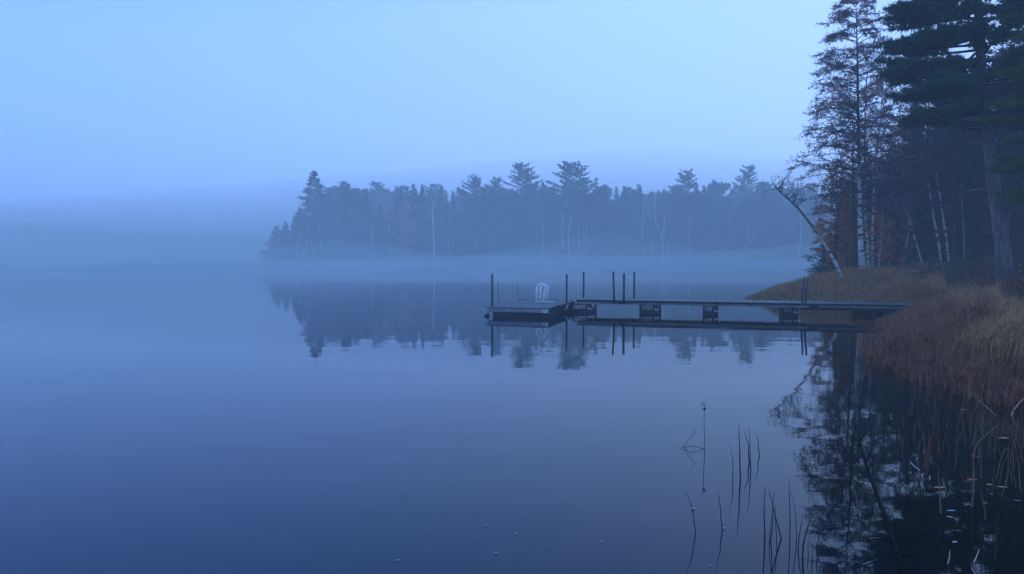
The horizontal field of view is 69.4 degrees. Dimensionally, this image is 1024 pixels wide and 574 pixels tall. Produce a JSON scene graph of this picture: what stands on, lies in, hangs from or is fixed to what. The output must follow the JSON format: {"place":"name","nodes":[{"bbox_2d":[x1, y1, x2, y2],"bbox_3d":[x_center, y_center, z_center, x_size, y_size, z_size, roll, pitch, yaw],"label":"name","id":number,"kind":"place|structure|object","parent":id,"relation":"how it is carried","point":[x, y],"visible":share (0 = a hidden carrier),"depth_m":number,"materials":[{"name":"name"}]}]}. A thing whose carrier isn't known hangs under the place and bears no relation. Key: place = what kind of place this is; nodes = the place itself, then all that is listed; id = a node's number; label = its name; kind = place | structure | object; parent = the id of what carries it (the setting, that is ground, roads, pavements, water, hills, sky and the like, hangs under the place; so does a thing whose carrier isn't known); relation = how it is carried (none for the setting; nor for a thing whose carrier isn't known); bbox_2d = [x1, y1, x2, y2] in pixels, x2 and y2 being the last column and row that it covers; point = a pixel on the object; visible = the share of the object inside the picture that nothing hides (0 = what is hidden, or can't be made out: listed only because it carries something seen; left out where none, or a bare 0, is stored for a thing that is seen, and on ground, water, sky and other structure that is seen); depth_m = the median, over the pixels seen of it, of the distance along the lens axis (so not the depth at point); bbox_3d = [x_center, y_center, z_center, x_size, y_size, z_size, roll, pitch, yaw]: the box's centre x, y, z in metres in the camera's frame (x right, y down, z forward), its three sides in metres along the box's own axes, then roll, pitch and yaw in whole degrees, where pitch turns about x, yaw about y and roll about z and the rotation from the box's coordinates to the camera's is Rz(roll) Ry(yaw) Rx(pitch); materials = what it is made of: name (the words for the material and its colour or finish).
{"place":"outdoors","nodes":[
{"label":"outdoors","id":0,"kind":"place"},
{"bbox_2d":[0,260,1023,573],"bbox_3d":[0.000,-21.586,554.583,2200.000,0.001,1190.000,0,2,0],"label":"lake water","id":1,"kind":"structure","parent":0,"point":[206,416],"depth_m":7.17,"materials":[{"name":"liquid"}]},
{"bbox_2d":[482,274,574,317],"bbox_3d":[0.733,0.614,22.418,2.019,2.092,4.070,1,3,17],"label":"swim float","id":2,"kind":"object","parent":1,"relation":"on","point":[542,308],"visible":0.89,"depth_m":20.99,"materials":[{"name":"grey wood"}]},
{"bbox_2d":[572,271,914,317],"bbox_3d":[6.620,0.347,21.551,9.681,1.598,1.519,1,3,16],"label":"dock","id":3,"kind":"object","parent":1,"relation":"on","point":[649,305],"visible":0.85,"depth_m":21.27,"materials":[{"name":"grey wood"}]},
{"bbox_2d":[846,419,937,573],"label":"dead branch","id":4,"kind":"object","parent":1,"relation":"on","point":[898,555],"visible":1,"depth_m":4.46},
{"bbox_2d":[0,255,1023,390],"bbox_3d":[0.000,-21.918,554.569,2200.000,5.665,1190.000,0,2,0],"label":"ground","id":5,"kind":"structure","parent":0,"point":[228,257],"depth_m":123.57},
{"bbox_2d":[0,221,278,258],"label":"wood","id":6,"kind":"object","parent":5,"relation":"on","point":[81,243],"visible":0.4,"depth_m":336.48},
{"bbox_2d":[259,226,292,265],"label":"spruce tree","id":7,"kind":"object","parent":5,"relation":"on","point":[272,247],"visible":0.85,"depth_m":121.88,"materials":[{"name":"green plant"}]},
{"bbox_2d":[272,221,297,264],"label":"spruce tree","id":8,"kind":"object","parent":5,"relation":"on","point":[285,228],"visible":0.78,"depth_m":122.32,"materials":[{"name":"green plant"}]},
{"bbox_2d":[281,207,313,262],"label":"spruce tree","id":9,"kind":"object","parent":5,"relation":"on","point":[299,211],"visible":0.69,"depth_m":122.66,"materials":[{"name":"green plant"}]},
{"bbox_2d":[279,170,349,263],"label":"spruce tree","id":10,"kind":"object","parent":5,"relation":"on","point":[309,202],"visible":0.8,"depth_m":122.65,"materials":[{"name":"green plant"}]},
{"bbox_2d":[302,212,328,262],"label":"pine tree","id":11,"kind":"object","parent":5,"relation":"on","point":[313,222],"visible":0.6,"depth_m":122.76,"materials":[{"name":"green plant"}]},
{"bbox_2d":[328,186,358,260],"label":"spruce tree","id":12,"kind":"object","parent":5,"relation":"on","point":[345,193],"visible":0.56,"depth_m":124.19,"materials":[{"name":"green plant"}]},
{"bbox_2d":[349,192,386,263],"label":"spruce tree","id":13,"kind":"object","parent":5,"relation":"on","point":[368,215],"visible":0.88,"depth_m":122.80,"materials":[{"name":"green plant"}]},
{"bbox_2d":[358,219,388,263],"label":"spruce tree","id":14,"kind":"object","parent":5,"relation":"on","point":[379,248],"visible":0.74,"depth_m":122.61,"materials":[{"name":"green plant"}]},
{"bbox_2d":[365,204,393,263],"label":"spruce tree","id":15,"kind":"object","parent":5,"relation":"on","point":[379,210],"visible":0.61,"depth_m":123.53,"materials":[{"name":"green plant"}]},
{"bbox_2d":[369,181,391,230],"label":"pine tree","id":16,"kind":"object","parent":5,"relation":"on","point":[378,188],"visible":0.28,"depth_m":151.28,"materials":[{"name":"green plant"}]},
{"bbox_2d":[372,220,399,263],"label":"broadleaf tree","id":17,"kind":"object","parent":5,"relation":"on","point":[383,235],"visible":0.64,"depth_m":122.81,"materials":[{"name":"green plant"}]},
{"bbox_2d":[384,226,403,263],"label":"broadleaf tree","id":18,"kind":"object","parent":5,"relation":"on","point":[393,254],"visible":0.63,"depth_m":122.29,"materials":[{"name":"green plant"}]},
{"bbox_2d":[387,184,418,232],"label":"pine tree","id":19,"kind":"object","parent":5,"relation":"on","point":[400,197],"visible":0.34,"depth_m":124.23,"materials":[{"name":"green plant"}]},
{"bbox_2d":[390,201,417,262],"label":"tree","id":20,"kind":"object","parent":5,"relation":"on","point":[404,214],"visible":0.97,"depth_m":122.02,"materials":[{"name":"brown plant"}]},
{"bbox_2d":[392,184,427,262],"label":"spruce tree","id":21,"kind":"object","parent":5,"relation":"on","point":[415,199],"visible":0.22,"depth_m":124.97,"materials":[{"name":"green plant"}]},
{"bbox_2d":[395,212,435,264],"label":"spruce tree","id":22,"kind":"object","parent":5,"relation":"on","point":[420,230],"visible":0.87,"depth_m":123.00,"materials":[{"name":"green plant"}]},
{"bbox_2d":[417,183,431,260],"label":"spruce tree","id":23,"kind":"object","parent":5,"relation":"on","point":[421,198],"visible":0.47,"depth_m":125.22,"materials":[{"name":"green plant"}]},
{"bbox_2d":[416,199,444,261],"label":"spruce tree","id":24,"kind":"object","parent":5,"relation":"on","point":[428,222],"visible":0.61,"depth_m":124.47,"materials":[{"name":"green plant"}]},
{"bbox_2d":[429,186,454,259],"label":"spruce tree","id":25,"kind":"object","parent":5,"relation":"on","point":[440,200],"visible":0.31,"depth_m":127.09,"materials":[{"name":"green plant"}]},
{"bbox_2d":[433,200,455,260],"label":"spruce tree","id":26,"kind":"object","parent":5,"relation":"on","point":[443,219],"visible":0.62,"depth_m":125.70,"materials":[{"name":"green plant"}]},
{"bbox_2d":[435,230,455,263],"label":"spruce tree","id":27,"kind":"object","parent":5,"relation":"on","point":[444,251],"visible":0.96,"depth_m":123.66,"materials":[{"name":"green plant"}]},
{"bbox_2d":[451,174,490,235],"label":"pine tree","id":28,"kind":"object","parent":5,"relation":"on","point":[471,198],"visible":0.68,"depth_m":125.58,"materials":[{"name":"green plant"}]},
{"bbox_2d":[468,225,498,265],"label":"spruce tree","id":29,"kind":"object","parent":5,"relation":"on","point":[481,248],"visible":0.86,"depth_m":122.42,"materials":[{"name":"green plant"}]},
{"bbox_2d":[483,176,510,232],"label":"pine tree","id":30,"kind":"object","parent":5,"relation":"on","point":[496,193],"visible":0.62,"depth_m":125.67,"materials":[{"name":"green plant"}]},
{"bbox_2d":[489,224,518,265],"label":"spruce tree","id":31,"kind":"object","parent":5,"relation":"on","point":[503,238],"visible":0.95,"depth_m":122.76,"materials":[{"name":"green plant"}]},
{"bbox_2d":[498,211,531,265],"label":"spruce tree","id":32,"kind":"object","parent":5,"relation":"on","point":[514,222],"visible":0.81,"depth_m":123.16,"materials":[{"name":"green plant"}]},
{"bbox_2d":[502,162,544,220],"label":"pine tree","id":33,"kind":"object","parent":5,"relation":"on","point":[531,191],"visible":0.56,"depth_m":127.36,"materials":[{"name":"green plant"}]},
{"bbox_2d":[513,201,533,264],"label":"spruce tree","id":34,"kind":"object","parent":5,"relation":"on","point":[523,212],"visible":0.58,"depth_m":123.78,"materials":[{"name":"green plant"}]},
{"bbox_2d":[508,216,548,265],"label":"spruce tree","id":35,"kind":"object","parent":5,"relation":"on","point":[527,224],"visible":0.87,"depth_m":122.57,"materials":[{"name":"green plant"}]},
{"bbox_2d":[516,219,551,264],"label":"broadleaf tree","id":36,"kind":"object","parent":5,"relation":"on","point":[536,224],"visible":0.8,"depth_m":122.57,"materials":[{"name":"green plant"}]},
{"bbox_2d":[535,182,553,260],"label":"spruce tree","id":37,"kind":"object","parent":5,"relation":"on","point":[542,203],"visible":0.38,"depth_m":126.19,"materials":[{"name":"green plant"}]},
{"bbox_2d":[533,214,565,263],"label":"tree","id":38,"kind":"object","parent":5,"relation":"on","point":[553,219],"visible":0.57,"depth_m":123.47,"materials":[{"name":"green plant"}]},
{"bbox_2d":[543,223,576,265],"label":"broadleaf tree","id":39,"kind":"object","parent":5,"relation":"on","point":[560,250],"visible":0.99,"depth_m":122.46,"materials":[{"name":"green plant"}]},
{"bbox_2d":[539,160,604,261],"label":"pine tree","id":40,"kind":"object","parent":5,"relation":"on","point":[572,207],"visible":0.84,"depth_m":123.96,"materials":[{"name":"green plant"}]},
{"bbox_2d":[564,231,584,263],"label":"broadleaf tree","id":41,"kind":"object","parent":5,"relation":"on","point":[573,250],"visible":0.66,"depth_m":123.28,"materials":[{"name":"green plant"}]},
{"bbox_2d":[577,228,599,263],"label":"spruce tree","id":42,"kind":"object","parent":5,"relation":"on","point":[588,238],"visible":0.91,"depth_m":123.76,"materials":[{"name":"green plant"}]},
{"bbox_2d":[583,185,613,252],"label":"pine tree","id":43,"kind":"object","parent":5,"relation":"on","point":[599,204],"visible":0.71,"depth_m":124.60,"materials":[{"name":"green plant"}]},
{"bbox_2d":[596,213,631,263],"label":"broadleaf tree","id":44,"kind":"object","parent":5,"relation":"on","point":[607,229],"visible":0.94,"depth_m":122.50,"materials":[{"name":"green plant"}]},
{"bbox_2d":[609,227,636,264],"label":"broadleaf tree","id":45,"kind":"object","parent":5,"relation":"on","point":[626,245],"visible":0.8,"depth_m":122.20,"materials":[{"name":"green plant"}]},
{"bbox_2d":[616,200,642,262],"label":"spruce tree","id":46,"kind":"object","parent":5,"relation":"on","point":[630,220],"visible":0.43,"depth_m":123.85,"materials":[{"name":"green plant"}]},
{"bbox_2d":[626,192,646,234],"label":"pine tree","id":47,"kind":"object","parent":5,"relation":"on","point":[635,201],"visible":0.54,"depth_m":126.22,"materials":[{"name":"green plant"}]},
{"bbox_2d":[626,227,647,262],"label":"broadleaf tree","id":48,"kind":"object","parent":5,"relation":"on","point":[641,244],"visible":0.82,"depth_m":122.83,"materials":[{"name":"green plant"}]},
{"bbox_2d":[633,217,665,263],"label":"spruce tree","id":49,"kind":"object","parent":5,"relation":"on","point":[647,258],"visible":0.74,"depth_m":122.97,"materials":[{"name":"green plant"}]},
{"bbox_2d":[644,189,663,219],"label":"broadleaf tree","id":50,"kind":"object","parent":5,"relation":"on","point":[650,201],"visible":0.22,"depth_m":136.14,"materials":[{"name":"green plant"}]},
{"bbox_2d":[643,215,677,260],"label":"broadleaf tree","id":51,"kind":"object","parent":5,"relation":"on","point":[660,219],"visible":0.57,"depth_m":123.15,"materials":[{"name":"green plant"}]},
{"bbox_2d":[654,191,679,260],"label":"broadleaf tree","id":52,"kind":"object","parent":5,"relation":"on","point":[665,201],"visible":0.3,"depth_m":125.81,"materials":[{"name":"green plant"}]},
{"bbox_2d":[657,216,691,261],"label":"broadleaf tree","id":53,"kind":"object","parent":5,"relation":"on","point":[674,248],"visible":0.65,"depth_m":123.51,"materials":[{"name":"green plant"}]},
{"bbox_2d":[666,193,701,257],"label":"broadleaf tree","id":54,"kind":"object","parent":5,"relation":"on","point":[685,202],"visible":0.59,"depth_m":123.87,"materials":[{"name":"green plant"}]},
{"bbox_2d":[668,169,700,257],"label":"pine tree","id":55,"kind":"object","parent":5,"relation":"on","point":[682,191],"visible":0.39,"depth_m":131.02,"materials":[{"name":"green plant"}]},
{"bbox_2d":[670,221,701,262],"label":"spruce tree","id":56,"kind":"object","parent":5,"relation":"on","point":[676,259],"visible":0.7,"depth_m":123.83,"materials":[{"name":"green plant"}]},
{"bbox_2d":[679,216,708,263],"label":"spruce tree","id":57,"kind":"object","parent":5,"relation":"on","point":[691,235],"visible":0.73,"depth_m":123.30,"materials":[{"name":"green plant"}]},
{"bbox_2d":[687,185,721,263],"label":"spruce tree","id":58,"kind":"object","parent":5,"relation":"on","point":[705,211],"visible":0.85,"depth_m":122.97,"materials":[{"name":"green plant"}]},
{"bbox_2d":[704,179,737,215],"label":"broadleaf tree","id":59,"kind":"object","parent":5,"relation":"on","point":[718,189],"visible":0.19,"depth_m":131.71,"materials":[{"name":"green plant"}]},
{"bbox_2d":[712,216,734,262],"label":"spruce tree","id":60,"kind":"object","parent":5,"relation":"on","point":[720,259],"visible":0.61,"depth_m":124.13,"materials":[{"name":"green plant"}]},
{"bbox_2d":[727,213,759,264],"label":"spruce tree","id":61,"kind":"object","parent":5,"relation":"on","point":[747,257],"visible":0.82,"depth_m":122.91,"materials":[{"name":"green plant"}]},
{"bbox_2d":[729,164,763,212],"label":"pine tree","id":62,"kind":"object","parent":5,"relation":"on","point":[747,175],"visible":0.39,"depth_m":133.66,"materials":[{"name":"green plant"}]},
{"bbox_2d":[740,200,771,263],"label":"broadleaf tree","id":63,"kind":"object","parent":5,"relation":"on","point":[753,208],"visible":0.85,"depth_m":122.70,"materials":[{"name":"green plant"}]},
{"bbox_2d":[744,226,775,263],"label":"spruce tree","id":64,"kind":"object","parent":5,"relation":"on","point":[762,255],"visible":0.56,"depth_m":122.71,"materials":[{"name":"green plant"}]},
{"bbox_2d":[753,181,782,211],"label":"broadleaf tree","id":65,"kind":"object","parent":5,"relation":"on","point":[772,194],"visible":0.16,"depth_m":132.25,"materials":[{"name":"green plant"}]},
{"bbox_2d":[776,203,803,254],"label":"broadleaf tree","id":66,"kind":"object","parent":5,"relation":"on","point":[789,208],"visible":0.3,"depth_m":124.24,"materials":[{"name":"green plant"}]},
{"bbox_2d":[773,213,811,262],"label":"spruce tree","id":67,"kind":"object","parent":5,"relation":"on","point":[793,229],"visible":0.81,"depth_m":122.75,"materials":[{"name":"green plant"}]},
{"bbox_2d":[763,168,843,279],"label":"birch tree","id":68,"kind":"object","parent":5,"relation":"on","point":[818,235],"visible":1,"depth_m":28.39,"materials":[{"name":"white plant"}]},
{"bbox_2d":[791,189,819,218],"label":"broadleaf tree","id":69,"kind":"object","parent":5,"relation":"on","point":[807,193],"visible":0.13,"depth_m":135.39,"materials":[{"name":"green plant"}]},
{"bbox_2d":[791,225,821,260],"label":"broadleaf tree","id":70,"kind":"object","parent":5,"relation":"on","point":[807,233],"visible":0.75,"depth_m":122.66,"materials":[{"name":"green plant"}]},
{"bbox_2d":[800,194,833,256],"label":"broadleaf tree","id":71,"kind":"object","parent":5,"relation":"on","point":[809,211],"visible":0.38,"depth_m":123.35,"materials":[{"name":"green plant"}]},
{"bbox_2d":[809,173,863,268],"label":"beech tree","id":72,"kind":"object","parent":5,"relation":"on","point":[820,227],"visible":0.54,"depth_m":31.69,"materials":[{"name":"orange plant"}]},
{"bbox_2d":[743,261,949,301],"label":"grass","id":73,"kind":"structure","parent":5,"relation":"on","point":[854,281],"depth_m":27.30,"materials":[{"name":"plant"}]},
{"bbox_2d":[827,207,872,269],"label":"beech tree","id":74,"kind":"object","parent":5,"relation":"on","point":[848,249],"visible":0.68,"depth_m":30.85,"materials":[{"name":"brown plant"}]},
{"bbox_2d":[805,103,896,270],"bbox_3d":[13.702,-3.988,30.086,3.447,7.200,3.388,1,3,20],"label":"dark tree","id":75,"kind":"object","parent":5,"relation":"on","point":[854,252],"visible":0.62,"depth_m":30.19,"materials":[{"name":"green plant"}]},
{"bbox_2d":[785,0,927,270],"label":"birch tree","id":76,"kind":"object","parent":5,"relation":"on","point":[842,16],"visible":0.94,"depth_m":29.12,"materials":[{"name":"brown plant"}]},
{"bbox_2d":[837,37,903,269],"bbox_3d":[14.827,-5.408,30.700,3.100,10.199,3.199,0,2,0],"label":"birch tree","id":77,"kind":"object","parent":5,"relation":"on","point":[865,219],"visible":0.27,"depth_m":30.61,"materials":[{"name":"brown plant"}]},
{"bbox_2d":[847,208,904,267],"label":"beech tree","id":78,"kind":"object","parent":5,"relation":"on","point":[887,226],"visible":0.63,"depth_m":32.33,"materials":[{"name":"brown plant"}]},
{"bbox_2d":[842,39,923,266],"bbox_3d":[15.841,-5.523,31.772,3.545,10.460,3.650,0,2,0],"label":"birch tree","id":79,"kind":"object","parent":5,"relation":"on","point":[872,224],"visible":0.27,"depth_m":31.78,"materials":[{"name":"brown plant"}]},
{"bbox_2d":[875,194,915,265],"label":"beech tree","id":80,"kind":"object","parent":5,"relation":"on","point":[900,260],"visible":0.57,"depth_m":32.87,"materials":[{"name":"brown plant"}]},
{"bbox_2d":[862,177,934,265],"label":"beech tree","id":81,"kind":"object","parent":5,"relation":"on","point":[899,254],"visible":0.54,"depth_m":32.71,"materials":[{"name":"brown plant"}]},
{"bbox_2d":[861,119,942,262],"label":"pine tree","id":82,"kind":"object","parent":5,"relation":"on","point":[918,170],"visible":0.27,"depth_m":33.94,"materials":[{"name":"green plant"}]},
{"bbox_2d":[874,140,974,262],"bbox_3d":[18.814,-3.585,33.859,4.107,6.187,3.864,0,2,-2],"label":"beech tree","id":83,"kind":"object","parent":5,"relation":"on","point":[922,158],"visible":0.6,"depth_m":33.22,"materials":[{"name":"brown plant"}]},
{"bbox_2d":[882,80,981,262],"bbox_3d":[19.446,-5.259,34.233,4.376,9.436,4.468,1,3,29],"label":"pine tree","id":84,"kind":"object","parent":5,"relation":"on","point":[939,135],"visible":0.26,"depth_m":33.77,"materials":[{"name":"green plant"}]},
{"bbox_2d":[904,263,960,285],"bbox_3d":[13.706,-0.382,23.942,1.434,1.016,1.538,-1,3,-28],"label":"shrub","id":85,"kind":"object","parent":5,"relation":"on","point":[930,271],"visible":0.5,"depth_m":24.03,"materials":[{"name":"green plant"}]},
{"bbox_2d":[847,276,1023,406],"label":"sedge","id":86,"kind":"object","parent":5,"relation":"on","point":[894,344],"visible":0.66,"depth_m":11.87,"materials":[{"name":"red plant"}]},
{"bbox_2d":[925,170,947,263],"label":"birch tree","id":87,"kind":"object","parent":5,"relation":"on","point":[937,239],"visible":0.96,"depth_m":29.89,"materials":[{"name":"white plant"}]},
{"bbox_2d":[913,217,960,268],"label":"spruce tree","id":88,"kind":"object","parent":5,"relation":"on","point":[942,242],"visible":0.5,"depth_m":33.26,"materials":[{"name":"green plant"}]},
{"bbox_2d":[925,168,950,271],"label":"birch tree","id":89,"kind":"object","parent":5,"relation":"on","point":[944,227],"visible":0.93,"depth_m":29.89,"materials":[{"name":"white plant"}]},
{"bbox_2d":[871,0,1023,290],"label":"pine tree","id":90,"kind":"object","parent":5,"relation":"on","point":[947,78],"visible":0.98,"depth_m":20.54,"materials":[{"name":"green plant"}]},
{"bbox_2d":[878,274,1023,391],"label":"grass","id":91,"kind":"structure","parent":5,"relation":"on","point":[1004,307],"depth_m":14.58,"materials":[{"name":"plant"}]},
{"bbox_2d":[915,160,987,258],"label":"beech tree","id":92,"kind":"object","parent":5,"relation":"on","point":[957,220],"visible":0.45,"depth_m":33.64,"materials":[{"name":"brown plant"}]},
{"bbox_2d":[916,103,991,266],"bbox_3d":[21.054,-5.361,35.700,4.569,9.788,4.173,0,2,3],"label":"spruce tree","id":93,"kind":"object","parent":5,"relation":"on","point":[972,244],"visible":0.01,"depth_m":35.15,"materials":[{"name":"green plant"}]},
{"bbox_2d":[922,246,989,278],"bbox_3d":[15.617,-0.785,26.097,1.949,1.299,2.126,0,2,0],"label":"shrub","id":94,"kind":"object","parent":5,"relation":"on","point":[954,264],"visible":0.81,"depth_m":25.94,"materials":[{"name":"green plant"}]},
{"bbox_2d":[902,68,1011,261],"bbox_3d":[20.339,-5.604,34.304,4.555,9.820,4.650,0,2,9],"label":"pine tree","id":95,"kind":"object","parent":5,"relation":"on","point":[973,156],"visible":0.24,"depth_m":33.73,"materials":[{"name":"green plant"}]},
{"bbox_2d":[935,67,1017,267],"bbox_3d":[21.939,-5.572,35.533,4.397,10.314,4.815,1,3,16],"label":"spruce tree","id":96,"kind":"object","parent":5,"relation":"on","point":[989,235],"visible":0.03,"depth_m":35.19,"materials":[{"name":"green plant"}]},
{"bbox_2d":[944,159,1013,267],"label":"pine tree","id":97,"kind":"object","parent":5,"relation":"on","point":[984,240],"visible":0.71,"depth_m":33.12,"materials":[{"name":"green plant"}]},
{"bbox_2d":[948,252,1015,284],"bbox_3d":[15.280,-0.569,23.923,1.695,1.200,1.818,-2,3,-40],"label":"shrub","id":98,"kind":"object","parent":5,"relation":"on","point":[980,273],"visible":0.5,"depth_m":24.06,"materials":[{"name":"brown plant"}]},
{"bbox_2d":[955,0,1023,267],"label":"pine tree","id":99,"kind":"object","parent":5,"relation":"on","point":[1019,226],"visible":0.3,"depth_m":30.90,"materials":[{"name":"green plant"}]},
{"bbox_2d":[974,0,1023,203],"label":"pine tree","id":100,"kind":"object","parent":5,"relation":"on","point":[1013,74],"visible":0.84,"depth_m":19.34,"materials":[{"name":"green plant"}]},
{"bbox_2d":[0,0,1023,253],"label":"sky","id":101,"kind":"structure","parent":0,"point":[189,117],"materials":[{"name":"blue"}]},
{"bbox_2d":[871,270,947,322],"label":"grass","id":102,"kind":"structure","parent":0,"point":[931,284],"depth_m":21.37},
{"bbox_2d":[954,299,1023,376],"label":"tall grass","id":103,"kind":"structure","parent":0,"point":[998,329],"depth_m":10.28,"materials":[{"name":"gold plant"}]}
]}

